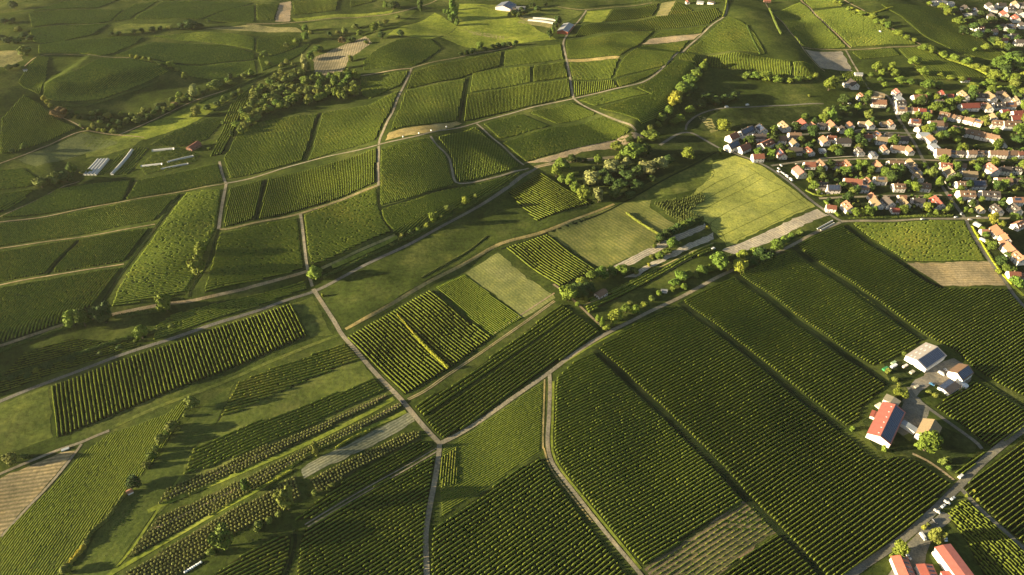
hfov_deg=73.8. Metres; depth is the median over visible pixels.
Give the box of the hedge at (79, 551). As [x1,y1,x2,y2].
[66,544,86,565]
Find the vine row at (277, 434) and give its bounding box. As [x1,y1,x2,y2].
[203,388,383,468]
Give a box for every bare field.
[0,50,22,58]
[0,56,22,66]
[0,451,74,534]
[18,133,117,166]
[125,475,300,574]
[129,403,402,555]
[200,24,300,31]
[275,1,290,21]
[301,413,413,477]
[309,430,420,491]
[313,36,371,75]
[386,121,461,139]
[526,132,643,162]
[568,56,619,61]
[614,223,705,266]
[624,233,713,277]
[643,34,699,43]
[644,501,774,574]
[656,1,674,15]
[699,116,717,132]
[723,209,827,253]
[806,50,851,70]
[908,261,1005,285]
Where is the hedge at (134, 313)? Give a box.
[114,305,170,318]
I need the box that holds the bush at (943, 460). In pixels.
[937,457,947,464]
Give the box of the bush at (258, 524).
[254,520,263,528]
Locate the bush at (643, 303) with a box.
[640,301,647,307]
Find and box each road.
[0,167,536,402]
[217,184,226,228]
[218,161,226,182]
[227,145,376,183]
[299,214,313,286]
[312,288,439,442]
[377,146,379,185]
[378,68,412,144]
[380,1,727,144]
[423,442,441,574]
[430,136,529,183]
[438,222,840,444]
[477,123,524,164]
[546,372,642,574]
[562,10,586,98]
[574,98,635,130]
[659,132,842,222]
[685,103,823,129]
[771,158,1019,165]
[801,0,850,47]
[802,131,914,134]
[818,194,942,198]
[841,217,1023,221]
[844,0,937,53]
[844,424,1023,574]
[872,90,965,216]
[907,387,982,448]
[959,488,1023,549]
[965,219,1023,307]
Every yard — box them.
[888,512,953,574]
[897,394,928,435]
[908,358,970,398]
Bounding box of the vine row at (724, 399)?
[680,374,767,422]
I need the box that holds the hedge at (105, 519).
[83,492,125,540]
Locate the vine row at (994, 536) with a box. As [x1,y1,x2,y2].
[958,505,1023,565]
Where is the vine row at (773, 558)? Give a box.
[748,546,791,574]
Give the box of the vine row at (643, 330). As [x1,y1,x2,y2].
[601,311,685,350]
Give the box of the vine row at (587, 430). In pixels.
[554,402,645,447]
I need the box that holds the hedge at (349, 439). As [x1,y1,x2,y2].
[335,430,370,449]
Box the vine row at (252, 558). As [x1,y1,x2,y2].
[219,539,289,574]
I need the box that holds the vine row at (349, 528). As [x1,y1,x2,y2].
[299,479,430,558]
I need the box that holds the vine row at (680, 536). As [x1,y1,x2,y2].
[641,499,741,560]
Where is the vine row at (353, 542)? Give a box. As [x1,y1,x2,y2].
[298,495,427,574]
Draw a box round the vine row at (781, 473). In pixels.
[749,435,843,494]
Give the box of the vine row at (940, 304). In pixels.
[910,288,971,322]
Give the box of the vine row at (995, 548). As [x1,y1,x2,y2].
[951,509,1021,574]
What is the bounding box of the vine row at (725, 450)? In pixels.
[715,405,804,456]
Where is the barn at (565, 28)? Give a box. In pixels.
[557,23,573,34]
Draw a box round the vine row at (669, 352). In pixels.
[628,330,711,373]
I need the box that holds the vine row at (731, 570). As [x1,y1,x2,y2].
[724,537,781,574]
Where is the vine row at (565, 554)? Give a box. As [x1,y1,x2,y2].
[537,533,593,574]
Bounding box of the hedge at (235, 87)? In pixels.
[197,65,294,103]
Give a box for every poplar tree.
[300,54,307,71]
[311,441,318,455]
[417,0,422,10]
[449,0,457,19]
[599,317,604,326]
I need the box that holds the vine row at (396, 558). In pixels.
[370,539,423,574]
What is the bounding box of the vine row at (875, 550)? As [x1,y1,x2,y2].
[841,514,923,574]
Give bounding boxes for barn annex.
[882,394,900,404]
[900,420,917,434]
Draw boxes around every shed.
[869,410,876,419]
[889,555,914,574]
[915,564,936,574]
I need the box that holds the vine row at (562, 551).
[529,529,591,574]
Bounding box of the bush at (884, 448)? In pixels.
[881,445,886,451]
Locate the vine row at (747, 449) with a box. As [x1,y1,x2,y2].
[723,412,812,464]
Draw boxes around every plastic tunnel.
[83,158,98,174]
[86,158,101,174]
[90,158,105,174]
[93,158,109,174]
[110,149,132,174]
[141,163,162,166]
[152,147,173,151]
[161,163,187,168]
[167,155,193,162]
[527,19,553,23]
[532,17,555,20]
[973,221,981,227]
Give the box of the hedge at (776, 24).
[768,8,781,34]
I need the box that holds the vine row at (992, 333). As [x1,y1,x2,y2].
[960,314,1023,353]
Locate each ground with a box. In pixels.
[0,0,1023,574]
[0,95,76,153]
[0,193,29,211]
[0,194,179,245]
[0,242,65,281]
[0,268,118,342]
[0,338,137,392]
[6,181,129,216]
[19,61,47,93]
[29,13,117,26]
[38,407,179,574]
[43,63,165,100]
[52,305,306,437]
[53,230,145,272]
[112,189,221,306]
[120,44,252,64]
[129,165,222,198]
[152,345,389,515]
[153,282,306,339]
[155,120,221,146]
[160,394,387,501]
[189,378,383,473]
[205,218,303,292]
[212,95,248,155]
[215,536,290,574]
[218,344,358,420]
[224,114,315,177]
[224,181,261,226]
[256,4,277,19]
[259,149,374,218]
[293,0,337,14]
[297,440,432,519]
[297,458,434,574]
[304,192,390,264]
[310,92,397,159]
[347,290,489,394]
[350,0,372,6]
[360,71,407,97]
[364,39,439,69]
[381,139,453,204]
[382,172,522,233]
[391,79,463,129]
[406,51,501,88]
[415,306,570,416]
[425,315,598,437]
[431,457,623,574]
[437,127,519,181]
[465,80,568,120]
[470,67,528,92]
[503,118,630,161]
[504,45,562,65]
[506,236,593,286]
[508,173,589,220]
[528,104,596,123]
[534,62,565,80]
[554,352,739,564]
[566,31,652,57]
[569,59,616,79]
[574,80,616,95]
[576,8,721,36]
[583,271,652,302]
[586,246,711,310]
[597,305,949,574]
[598,60,694,122]
[604,3,658,21]
[615,41,685,76]
[616,70,657,86]
[654,27,704,36]
[669,2,692,14]
[678,53,700,66]
[683,277,884,425]
[684,512,766,574]
[686,17,764,53]
[707,53,790,76]
[721,535,813,574]
[723,85,1023,219]
[739,252,920,365]
[779,4,845,48]
[792,62,812,76]
[797,225,1023,395]
[805,0,841,8]
[814,9,915,46]
[839,71,865,87]
[851,48,898,58]
[852,222,980,261]
[863,396,976,472]
[881,4,1001,59]
[883,356,921,384]
[898,47,986,79]
[915,0,1023,56]
[934,382,1023,446]
[947,500,1023,574]
[955,451,984,474]
[963,439,1023,542]
[971,221,1023,300]
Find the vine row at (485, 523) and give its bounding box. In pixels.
[431,477,551,560]
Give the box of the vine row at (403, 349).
[373,321,434,376]
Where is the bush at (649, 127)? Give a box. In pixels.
[646,125,652,129]
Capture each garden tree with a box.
[745,135,756,143]
[754,147,762,153]
[762,146,772,153]
[767,149,775,159]
[769,126,777,132]
[769,132,779,142]
[776,143,785,150]
[785,149,796,157]
[790,122,802,130]
[796,136,805,142]
[801,113,809,118]
[805,142,814,148]
[807,125,819,137]
[807,171,816,177]
[808,180,819,189]
[811,117,818,124]
[816,166,825,171]
[817,172,826,180]
[818,113,830,122]
[823,107,832,113]
[826,159,835,168]
[827,108,837,116]
[828,145,837,151]
[829,116,839,123]
[829,126,837,133]
[834,144,843,148]
[834,148,843,155]
[835,198,842,203]
[837,94,850,103]
[839,181,847,187]
[840,106,849,112]
[842,191,853,200]
[844,128,854,136]
[844,166,852,174]
[845,183,852,189]
[851,207,860,215]
[853,143,863,148]
[853,164,861,171]
[853,184,861,193]
[854,102,861,110]
[854,137,861,143]
[854,159,863,165]
[855,133,864,137]
[859,94,870,104]
[859,208,865,214]
[861,137,868,145]
[862,159,870,167]
[863,90,873,96]
[863,109,873,118]
[864,205,874,215]
[866,165,876,172]
[869,182,875,190]
[880,167,890,175]
[885,172,898,183]
[888,134,900,144]
[891,163,898,169]
[897,164,906,173]
[900,112,910,121]
[900,204,909,213]
[904,180,911,185]
[910,181,921,191]
[914,89,923,94]
[914,111,921,117]
[916,95,927,105]
[921,124,929,131]
[921,162,927,168]
[922,202,933,211]
[923,112,932,120]
[924,193,933,199]
[926,122,936,133]
[926,166,937,177]
[928,101,943,111]
[931,94,940,99]
[933,132,944,140]
[935,176,943,186]
[938,154,950,162]
[940,130,950,140]
[942,107,950,112]
[944,98,955,106]
[946,175,955,182]
[948,127,959,138]
[949,106,955,112]
[952,135,961,142]
[952,161,962,170]
[952,172,963,180]
[954,95,965,103]
[956,126,964,136]
[958,185,964,189]
[961,143,968,150]
[966,180,974,188]
[967,91,978,100]
[968,85,978,91]
[969,160,978,166]
[969,199,976,206]
[972,163,982,170]
[977,115,991,125]
[977,157,987,164]
[978,196,984,201]
[985,85,997,93]
[990,156,1000,165]
[993,138,1003,148]
[993,179,1003,189]
[998,200,1007,208]
[999,179,1010,191]
[1000,111,1009,120]
[1008,78,1020,87]
[1009,135,1023,143]
[1009,157,1018,163]
[1010,184,1019,190]
[1013,92,1023,98]
[1013,123,1023,134]
[1018,179,1023,188]
[1019,100,1023,110]
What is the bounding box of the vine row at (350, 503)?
[306,456,434,529]
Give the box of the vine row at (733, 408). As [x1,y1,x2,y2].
[689,383,777,432]
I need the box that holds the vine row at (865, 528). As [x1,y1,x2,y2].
[817,475,939,563]
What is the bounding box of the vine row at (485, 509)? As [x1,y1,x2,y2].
[432,467,545,545]
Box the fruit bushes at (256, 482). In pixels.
[158,394,419,515]
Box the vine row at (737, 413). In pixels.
[694,388,782,437]
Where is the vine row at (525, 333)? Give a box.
[489,306,564,358]
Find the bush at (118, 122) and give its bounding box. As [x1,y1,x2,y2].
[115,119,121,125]
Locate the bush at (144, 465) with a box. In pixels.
[141,461,148,469]
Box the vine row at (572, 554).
[544,535,596,574]
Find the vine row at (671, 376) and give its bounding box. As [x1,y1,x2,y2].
[645,345,730,390]
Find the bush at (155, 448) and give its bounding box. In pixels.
[151,446,158,452]
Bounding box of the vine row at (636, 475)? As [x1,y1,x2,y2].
[590,445,690,501]
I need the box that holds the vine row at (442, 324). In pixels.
[412,299,472,350]
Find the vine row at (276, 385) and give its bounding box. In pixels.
[230,369,330,398]
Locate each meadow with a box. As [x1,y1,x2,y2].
[0,385,52,456]
[73,382,235,574]
[82,131,142,157]
[113,23,174,32]
[121,83,251,138]
[293,10,392,21]
[293,296,332,336]
[299,10,415,29]
[323,223,487,326]
[388,13,456,38]
[442,4,555,47]
[465,29,507,38]
[470,194,535,241]
[477,4,583,22]
[518,15,554,27]
[581,9,611,23]
[612,133,718,201]
[629,158,714,201]
[687,105,822,130]
[694,74,826,109]
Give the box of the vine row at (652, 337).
[610,318,694,357]
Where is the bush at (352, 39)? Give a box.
[347,37,355,41]
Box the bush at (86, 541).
[81,538,89,544]
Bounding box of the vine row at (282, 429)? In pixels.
[184,386,381,473]
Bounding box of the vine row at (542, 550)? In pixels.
[510,520,583,574]
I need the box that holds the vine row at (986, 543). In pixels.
[950,511,1016,574]
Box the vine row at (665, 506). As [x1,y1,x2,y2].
[616,474,719,534]
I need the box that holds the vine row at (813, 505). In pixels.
[782,460,880,527]
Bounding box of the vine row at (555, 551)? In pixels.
[523,526,589,574]
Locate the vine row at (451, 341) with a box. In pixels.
[407,302,467,354]
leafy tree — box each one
[0,18,8,23]
[0,452,17,466]
[1,36,12,43]
[3,64,13,70]
[7,1,17,8]
[10,37,21,42]
[14,26,22,30]
[16,45,31,55]
[18,32,28,37]
[20,142,28,148]
[30,176,49,187]
[45,171,59,183]
[48,106,66,118]
[58,170,74,181]
[61,309,74,327]
[65,162,76,172]
[72,308,91,326]
[87,111,95,115]
[87,300,112,322]
[89,122,96,128]
[103,113,110,118]
[109,128,117,132]
[123,117,130,123]
[125,474,141,488]
[131,116,142,122]
[131,324,147,338]
[145,450,157,460]
[154,432,166,444]
[155,292,172,311]
[163,420,176,435]
[166,61,173,67]
[175,91,182,96]
[176,23,184,28]
[181,71,188,78]
[183,19,197,28]
[183,395,200,408]
[186,253,204,274]
[190,105,201,115]
[193,241,205,254]
[194,23,203,28]
[205,79,222,88]
[207,522,233,550]
[219,95,228,101]
[231,121,240,126]
[236,124,244,132]
[240,121,250,128]
[240,478,250,490]
[243,105,252,112]
[243,113,251,120]
[246,100,255,106]
[247,117,255,124]
[248,89,258,95]
[249,96,257,101]
[253,90,260,99]
[255,86,263,92]
[255,109,262,114]
[256,99,268,106]
[259,50,267,56]
[262,105,269,112]
[263,93,272,99]
[265,79,274,85]
[266,85,275,92]
[267,97,277,104]
[271,72,279,80]
[271,99,280,105]
[272,82,282,88]
[272,94,281,99]
[272,483,293,509]
[275,102,283,108]
[277,68,284,73]
[277,86,285,91]
[279,83,288,89]
[281,75,288,82]
[282,90,292,95]
[283,102,289,108]
[286,96,296,104]
[287,75,293,82]
[288,72,299,79]
[288,84,297,90]
[290,93,300,100]
[292,37,299,43]
[292,91,302,97]
[296,86,303,92]
[297,69,304,76]
[299,76,308,83]
[301,32,308,39]
[302,24,308,30]
[302,87,310,94]
[303,94,312,104]
[306,265,322,279]
[307,51,314,59]
[309,74,316,83]
[311,45,323,51]
[312,88,320,93]
[312,93,321,100]
[314,84,322,90]
[315,79,322,84]
[318,73,324,81]
[319,92,326,98]
[324,86,332,96]
[330,77,338,86]
[331,87,337,96]
[336,82,345,87]
[336,90,341,98]
[337,72,343,80]
[338,36,346,42]
[340,78,348,85]
[340,90,347,98]
[341,27,347,33]
[342,86,348,92]
[343,71,351,80]
[348,86,358,95]
[349,80,356,85]
[351,69,360,79]
[356,29,362,34]
[369,21,378,31]
[378,31,385,38]
[382,1,387,8]
[387,1,399,8]
[397,29,403,35]
[428,212,437,221]
[443,205,450,210]
[461,196,469,204]
[476,41,483,49]
[529,2,535,7]
[546,29,552,37]
[551,166,561,176]
[552,22,557,28]
[552,157,570,170]
[554,16,561,23]
[557,174,565,182]
[559,284,578,300]
[564,173,574,185]
[566,154,576,162]
[569,181,578,192]
[573,282,588,297]
[575,276,587,283]
[576,157,583,162]
[576,185,592,199]
[584,281,595,291]
[586,270,597,280]
[588,166,598,171]
[594,154,601,163]
[595,265,609,278]
[599,167,611,176]
[600,173,616,184]
[606,185,621,197]
[606,264,617,275]
[607,309,622,323]
[610,140,623,149]
[612,178,628,188]
[615,264,629,274]
[616,164,628,173]
[619,142,646,158]
[619,170,635,180]
[621,303,630,312]
[625,136,634,142]
[628,179,643,189]
[629,304,639,313]
[631,164,643,175]
[640,142,652,156]
[641,129,659,140]
[647,175,657,182]
[654,251,664,258]
[655,233,665,240]
[656,113,666,120]
[662,229,670,238]
[662,248,671,253]
[663,105,673,114]
[663,154,675,163]
[666,91,682,105]
[667,237,679,247]
[668,226,677,235]
[668,278,679,285]
[673,223,683,231]
[674,270,688,280]
[675,81,691,92]
[675,113,685,120]
[680,94,687,103]
[680,147,694,158]
[680,220,689,226]
[680,283,687,289]
[682,74,698,84]
[683,90,694,97]
[685,105,695,113]
[685,269,693,277]
[686,217,695,223]
[690,83,698,90]
[691,69,702,78]
[692,215,701,219]
[693,98,705,107]
[696,265,708,273]
[699,60,707,72]
[700,93,714,102]
[705,264,714,271]
[709,251,728,269]
[710,95,723,104]
[717,119,731,130]
[720,94,733,102]
[728,91,739,100]
[728,254,739,263]
[732,259,748,271]
[736,249,748,258]
[744,256,759,265]
[747,247,756,255]
[749,71,760,78]
[752,246,773,261]
[758,71,772,80]
[766,249,776,259]
[770,238,785,249]
[772,75,783,82]
[823,77,839,90]
[857,10,866,15]
[868,13,877,18]
[872,61,882,69]
[878,68,885,74]
[884,21,892,28]
[886,62,895,71]
[890,69,901,76]
[892,538,910,557]
[893,387,904,395]
[894,76,905,83]
[895,30,903,35]
[901,390,908,398]
[906,78,916,84]
[908,56,922,64]
[914,430,943,453]
[917,66,930,74]
[918,44,928,49]
[920,79,936,88]
[927,527,947,545]
[935,81,943,87]
[937,3,946,8]
[943,8,953,15]
[946,75,954,79]
[953,16,964,23]
[957,76,966,80]
[959,25,970,33]
[962,8,971,13]
[964,15,975,21]
[967,82,979,86]
[968,22,980,28]
[970,30,985,37]
[976,18,989,25]
[977,10,988,16]
[979,81,987,86]
[980,65,991,71]
[981,43,992,49]
[981,231,989,236]
[984,29,993,35]
[986,69,1002,80]
[986,78,996,86]
[987,16,998,22]
[987,36,995,42]
[987,241,999,249]
[988,212,999,223]
[990,56,1010,69]
[993,25,1003,31]
[993,41,1007,49]
[995,255,1010,264]
[998,17,1008,21]
[998,65,1013,72]
[998,70,1010,80]
[999,220,1006,226]
[1000,34,1010,39]
[1001,264,1017,271]
[1002,43,1015,51]
[1003,251,1012,257]
[1004,52,1016,62]
[1005,85,1016,93]
[1006,28,1016,33]
[1007,73,1023,82]
[1009,56,1023,69]
[1009,212,1022,221]
[1009,275,1023,287]
[1012,35,1022,39]
[1012,51,1022,56]
[1017,87,1023,93]
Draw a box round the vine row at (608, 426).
[557,407,649,453]
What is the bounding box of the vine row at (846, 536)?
[813,473,935,559]
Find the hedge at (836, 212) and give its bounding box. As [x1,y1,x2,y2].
[823,200,839,215]
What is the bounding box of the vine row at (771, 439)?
[726,414,816,467]
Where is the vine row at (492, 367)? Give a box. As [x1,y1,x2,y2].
[423,311,572,414]
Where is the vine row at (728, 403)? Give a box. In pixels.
[685,379,772,427]
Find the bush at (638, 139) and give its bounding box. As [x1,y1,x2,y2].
[635,136,642,142]
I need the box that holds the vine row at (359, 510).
[300,467,432,546]
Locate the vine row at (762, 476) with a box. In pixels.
[743,430,836,488]
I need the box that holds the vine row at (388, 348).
[365,326,425,381]
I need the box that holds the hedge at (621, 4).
[588,0,655,6]
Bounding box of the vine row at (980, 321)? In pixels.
[943,300,1016,343]
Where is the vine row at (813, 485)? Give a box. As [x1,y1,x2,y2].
[770,452,865,515]
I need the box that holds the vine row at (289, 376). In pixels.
[234,356,356,392]
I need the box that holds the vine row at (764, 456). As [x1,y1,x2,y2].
[733,421,825,476]
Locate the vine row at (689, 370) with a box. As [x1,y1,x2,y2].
[648,347,732,392]
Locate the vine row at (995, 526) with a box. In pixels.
[963,500,1023,553]
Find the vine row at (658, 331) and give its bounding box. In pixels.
[607,316,691,356]
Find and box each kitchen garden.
[100,147,147,174]
[140,148,198,173]
[149,119,220,145]
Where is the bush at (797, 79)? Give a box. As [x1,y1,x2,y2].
[793,76,800,82]
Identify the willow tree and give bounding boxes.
[188,83,196,97]
[582,170,599,185]
[593,187,603,201]
[603,159,618,171]
[620,157,631,165]
[638,160,655,173]
[651,156,668,168]
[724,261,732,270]
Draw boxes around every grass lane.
[47,240,78,274]
[100,194,182,303]
[123,181,134,199]
[254,179,265,219]
[303,112,320,161]
[378,186,392,232]
[380,186,456,207]
[459,77,468,120]
[593,349,825,574]
[677,301,844,431]
[734,274,892,386]
[792,246,927,340]
[843,224,942,288]
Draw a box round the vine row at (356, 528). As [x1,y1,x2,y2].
[299,483,429,562]
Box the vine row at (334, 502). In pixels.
[311,445,431,517]
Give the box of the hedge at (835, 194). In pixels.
[805,189,843,196]
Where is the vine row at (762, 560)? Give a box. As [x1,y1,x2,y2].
[739,543,788,574]
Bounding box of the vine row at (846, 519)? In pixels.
[803,466,923,549]
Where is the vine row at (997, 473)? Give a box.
[969,454,1023,493]
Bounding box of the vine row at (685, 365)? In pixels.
[643,343,728,388]
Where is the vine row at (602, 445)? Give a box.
[563,417,660,466]
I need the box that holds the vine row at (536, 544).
[494,513,579,574]
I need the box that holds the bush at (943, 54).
[940,51,947,58]
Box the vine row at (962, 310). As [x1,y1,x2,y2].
[925,288,1001,332]
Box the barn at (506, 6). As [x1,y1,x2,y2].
[495,1,515,10]
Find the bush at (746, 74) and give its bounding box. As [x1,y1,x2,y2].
[741,71,750,78]
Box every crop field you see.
[0,402,186,574]
[435,274,520,335]
[439,381,545,516]
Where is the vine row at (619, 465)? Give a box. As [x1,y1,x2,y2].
[580,433,678,487]
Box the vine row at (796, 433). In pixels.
[730,419,821,473]
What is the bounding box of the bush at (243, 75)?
[240,73,246,78]
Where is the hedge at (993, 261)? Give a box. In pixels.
[971,226,1011,284]
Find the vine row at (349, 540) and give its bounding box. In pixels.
[297,492,428,571]
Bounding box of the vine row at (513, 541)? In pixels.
[466,501,570,574]
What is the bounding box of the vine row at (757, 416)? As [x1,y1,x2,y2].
[705,397,793,446]
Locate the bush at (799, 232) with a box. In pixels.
[796,229,803,234]
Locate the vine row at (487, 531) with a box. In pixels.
[431,483,555,570]
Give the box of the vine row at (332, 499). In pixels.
[304,443,428,518]
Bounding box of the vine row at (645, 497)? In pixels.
[605,461,706,520]
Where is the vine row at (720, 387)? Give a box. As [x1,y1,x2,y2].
[671,366,757,413]
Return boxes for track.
[0,182,76,216]
[0,183,224,221]
[0,224,153,248]
[0,264,122,284]
[0,270,306,346]
[0,429,108,474]
[0,444,81,537]
[188,229,219,296]
[219,185,376,229]
[246,1,434,24]
[284,529,296,574]
[305,448,436,524]
[308,451,436,526]
[361,68,410,75]
[407,300,555,399]
[413,46,511,67]
[493,293,554,333]
[534,156,613,167]
[553,284,607,331]
[561,2,651,9]
[710,186,784,226]
[716,197,805,237]
[728,205,810,242]
[803,45,918,49]
[845,50,868,88]
[912,453,954,480]
[974,373,1023,406]
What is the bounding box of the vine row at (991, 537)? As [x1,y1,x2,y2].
[955,505,1023,569]
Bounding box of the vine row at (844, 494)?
[788,457,898,533]
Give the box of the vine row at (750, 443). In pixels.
[720,410,810,462]
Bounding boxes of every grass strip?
[104,334,339,430]
[107,410,406,574]
[110,476,181,571]
[147,397,394,512]
[155,404,399,528]
[171,395,384,494]
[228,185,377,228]
[321,234,395,268]
[331,235,397,267]
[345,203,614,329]
[409,301,553,398]
[542,379,544,448]
[543,448,592,521]
[551,381,641,568]
[562,323,633,364]
[805,45,919,49]
[970,225,1023,295]
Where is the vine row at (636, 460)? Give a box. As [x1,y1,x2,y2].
[582,436,680,490]
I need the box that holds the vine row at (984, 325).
[949,304,1020,346]
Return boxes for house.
[186,141,201,150]
[594,288,608,298]
[723,140,740,152]
[724,132,739,142]
[735,142,751,153]
[738,125,755,138]
[750,153,764,162]
[751,133,766,141]
[755,123,767,133]
[757,138,774,149]
[775,135,786,144]
[775,148,787,159]
[778,121,791,132]
[787,132,801,139]
[787,138,799,146]
[788,146,802,155]
[791,165,807,178]
[796,118,808,129]
[803,146,814,156]
[803,162,815,169]
[816,159,827,170]
[816,181,827,190]
[817,123,825,129]
[818,135,830,146]
[818,148,826,153]
[825,184,840,193]
[825,204,836,212]
[826,120,837,130]
[827,135,836,142]
[833,137,851,145]
[833,160,843,169]
[837,125,845,133]
[840,200,853,213]
[842,82,849,87]
[842,178,862,185]
[843,160,852,171]
[845,121,854,128]
[846,78,859,89]
[853,146,864,156]
[854,72,862,76]
[856,92,863,100]
[857,121,865,126]
[859,184,869,192]
[863,133,872,140]
[863,177,871,184]
[865,120,874,129]
[866,192,877,199]
[867,151,878,158]
[869,99,886,107]
[869,197,883,209]
[871,93,884,99]
[871,160,883,171]
[872,176,887,184]
[873,131,883,137]
[874,136,887,144]
[878,144,889,154]
[879,121,886,126]
[880,195,895,208]
[883,133,892,138]
[885,159,904,168]
[887,119,895,128]
[889,208,899,213]
[890,145,904,152]
[890,183,905,192]
[891,88,901,95]
[892,95,904,100]
[893,99,906,106]
[894,106,906,113]
[896,135,909,143]
[896,196,911,207]
[904,146,914,155]
[905,158,917,168]
[907,107,913,112]
[908,118,920,125]
[909,165,922,175]
[910,94,926,102]
[910,197,925,205]
[911,172,924,182]
[913,124,923,131]
[916,132,929,139]
[917,182,931,191]
[918,108,926,113]
[924,134,937,143]
[926,120,944,126]
[927,143,940,152]
[928,195,945,209]
[932,0,940,5]
[933,127,945,133]
[933,148,950,158]
[937,90,945,98]
[937,111,950,120]
[938,162,952,170]
[942,166,955,177]
[946,1,954,6]
[946,94,953,98]
[948,114,956,121]
[950,149,956,157]
[952,180,966,188]
[953,125,970,137]
[954,115,962,122]
[954,190,976,199]
[955,90,969,100]
[955,150,964,157]
[957,102,980,111]
[958,163,966,170]
[959,170,978,179]
[960,4,969,10]
[960,116,966,122]
[964,117,974,125]
[964,149,977,157]
[968,129,985,140]
[970,179,987,189]
[972,7,978,14]
[972,118,983,127]
[974,26,985,31]
[975,205,985,213]
[976,93,987,100]
[976,150,984,156]
[977,190,1000,200]
[978,229,989,235]
[982,103,993,112]
[982,133,999,142]
[982,162,1000,176]
[984,2,993,8]
[985,91,998,102]
[987,150,996,157]
[988,7,997,12]
[988,119,1003,128]
[988,203,1003,215]
[989,113,998,119]
[989,224,1003,238]
[991,29,998,34]
[991,102,1005,110]
[992,136,1007,147]
[992,177,1013,186]
[994,3,1006,7]
[995,90,1005,98]
[996,150,1007,158]
[997,232,1011,242]
[998,10,1009,17]
[998,166,1012,175]
[998,241,1018,256]
[999,92,1010,101]
[999,109,1009,114]
[1002,120,1020,129]
[1004,6,1015,12]
[1005,23,1015,28]
[1005,101,1016,109]
[1005,270,1021,278]
[1006,196,1023,205]
[1006,202,1023,214]
[1007,149,1019,158]
[1008,114,1022,122]
[1009,220,1023,231]
[1009,250,1023,265]
[1010,1,1019,8]
[1010,14,1020,22]
[1010,96,1021,105]
[1010,110,1023,115]
[1012,39,1023,45]
[1012,166,1022,174]
[1012,178,1020,185]
[1015,9,1023,17]
[1017,22,1023,28]
[1018,2,1023,8]
[1018,150,1023,158]
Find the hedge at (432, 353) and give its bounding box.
[413,333,448,368]
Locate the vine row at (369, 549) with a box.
[325,512,425,574]
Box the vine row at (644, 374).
[634,335,718,380]
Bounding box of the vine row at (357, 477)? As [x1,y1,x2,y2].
[315,440,423,503]
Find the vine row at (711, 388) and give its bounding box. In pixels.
[668,364,755,411]
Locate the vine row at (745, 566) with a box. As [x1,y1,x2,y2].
[731,541,784,574]
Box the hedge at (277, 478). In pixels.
[261,469,292,488]
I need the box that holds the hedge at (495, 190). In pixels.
[479,183,509,198]
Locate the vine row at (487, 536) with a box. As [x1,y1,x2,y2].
[432,486,557,574]
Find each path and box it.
[0,130,143,163]
[25,54,128,65]
[119,88,230,134]
[501,150,718,249]
[583,243,712,305]
[586,258,691,303]
[765,3,824,70]
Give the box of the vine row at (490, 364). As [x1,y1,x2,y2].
[420,309,570,412]
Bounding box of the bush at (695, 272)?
[692,270,698,277]
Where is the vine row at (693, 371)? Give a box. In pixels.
[650,348,735,394]
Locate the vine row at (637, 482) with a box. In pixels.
[594,449,694,507]
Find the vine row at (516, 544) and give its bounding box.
[474,504,572,574]
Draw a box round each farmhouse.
[914,418,941,439]
[946,363,973,384]
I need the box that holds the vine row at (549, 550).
[515,523,586,574]
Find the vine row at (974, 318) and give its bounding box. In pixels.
[937,296,1013,340]
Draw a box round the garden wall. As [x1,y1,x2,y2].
[819,156,856,158]
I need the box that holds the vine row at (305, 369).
[235,353,354,388]
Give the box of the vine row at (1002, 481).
[979,465,1023,497]
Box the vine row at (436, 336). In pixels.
[401,306,462,358]
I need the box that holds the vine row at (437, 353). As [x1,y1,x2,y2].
[390,312,452,365]
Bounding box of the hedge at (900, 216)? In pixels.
[847,214,952,219]
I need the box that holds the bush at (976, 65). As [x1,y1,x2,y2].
[969,63,981,68]
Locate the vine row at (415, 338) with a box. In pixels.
[388,314,449,366]
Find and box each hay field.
[466,253,554,317]
[548,200,674,267]
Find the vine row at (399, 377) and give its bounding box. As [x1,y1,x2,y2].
[353,333,412,389]
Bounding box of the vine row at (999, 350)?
[975,334,1023,366]
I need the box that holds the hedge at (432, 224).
[397,198,478,242]
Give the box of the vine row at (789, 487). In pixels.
[761,444,856,507]
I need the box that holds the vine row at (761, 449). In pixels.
[728,416,819,470]
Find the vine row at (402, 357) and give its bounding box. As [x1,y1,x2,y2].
[368,324,427,379]
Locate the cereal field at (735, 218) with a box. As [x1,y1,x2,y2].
[687,156,814,245]
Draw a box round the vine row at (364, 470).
[341,444,413,483]
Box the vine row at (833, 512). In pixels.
[794,459,910,540]
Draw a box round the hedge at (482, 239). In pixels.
[421,235,487,277]
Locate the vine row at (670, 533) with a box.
[634,493,735,554]
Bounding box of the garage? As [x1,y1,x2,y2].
[937,378,960,395]
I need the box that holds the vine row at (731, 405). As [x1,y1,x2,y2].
[688,381,775,429]
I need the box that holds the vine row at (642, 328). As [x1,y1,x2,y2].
[599,310,683,348]
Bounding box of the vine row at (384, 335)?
[371,323,431,377]
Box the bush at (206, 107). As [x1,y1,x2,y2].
[203,104,210,109]
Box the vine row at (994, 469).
[965,448,1023,490]
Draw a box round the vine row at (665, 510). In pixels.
[619,476,720,537]
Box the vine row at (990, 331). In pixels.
[958,311,1023,351]
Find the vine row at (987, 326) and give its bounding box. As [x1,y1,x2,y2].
[953,306,1022,347]
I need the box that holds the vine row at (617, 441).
[565,418,663,469]
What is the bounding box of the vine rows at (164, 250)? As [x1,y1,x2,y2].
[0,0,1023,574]
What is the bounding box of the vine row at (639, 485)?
[597,452,696,509]
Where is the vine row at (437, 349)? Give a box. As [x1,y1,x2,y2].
[393,310,454,363]
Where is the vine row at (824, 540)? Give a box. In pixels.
[806,468,927,553]
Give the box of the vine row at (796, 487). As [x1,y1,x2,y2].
[764,447,858,509]
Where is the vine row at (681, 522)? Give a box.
[632,491,732,551]
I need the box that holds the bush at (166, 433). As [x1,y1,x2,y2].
[163,428,169,436]

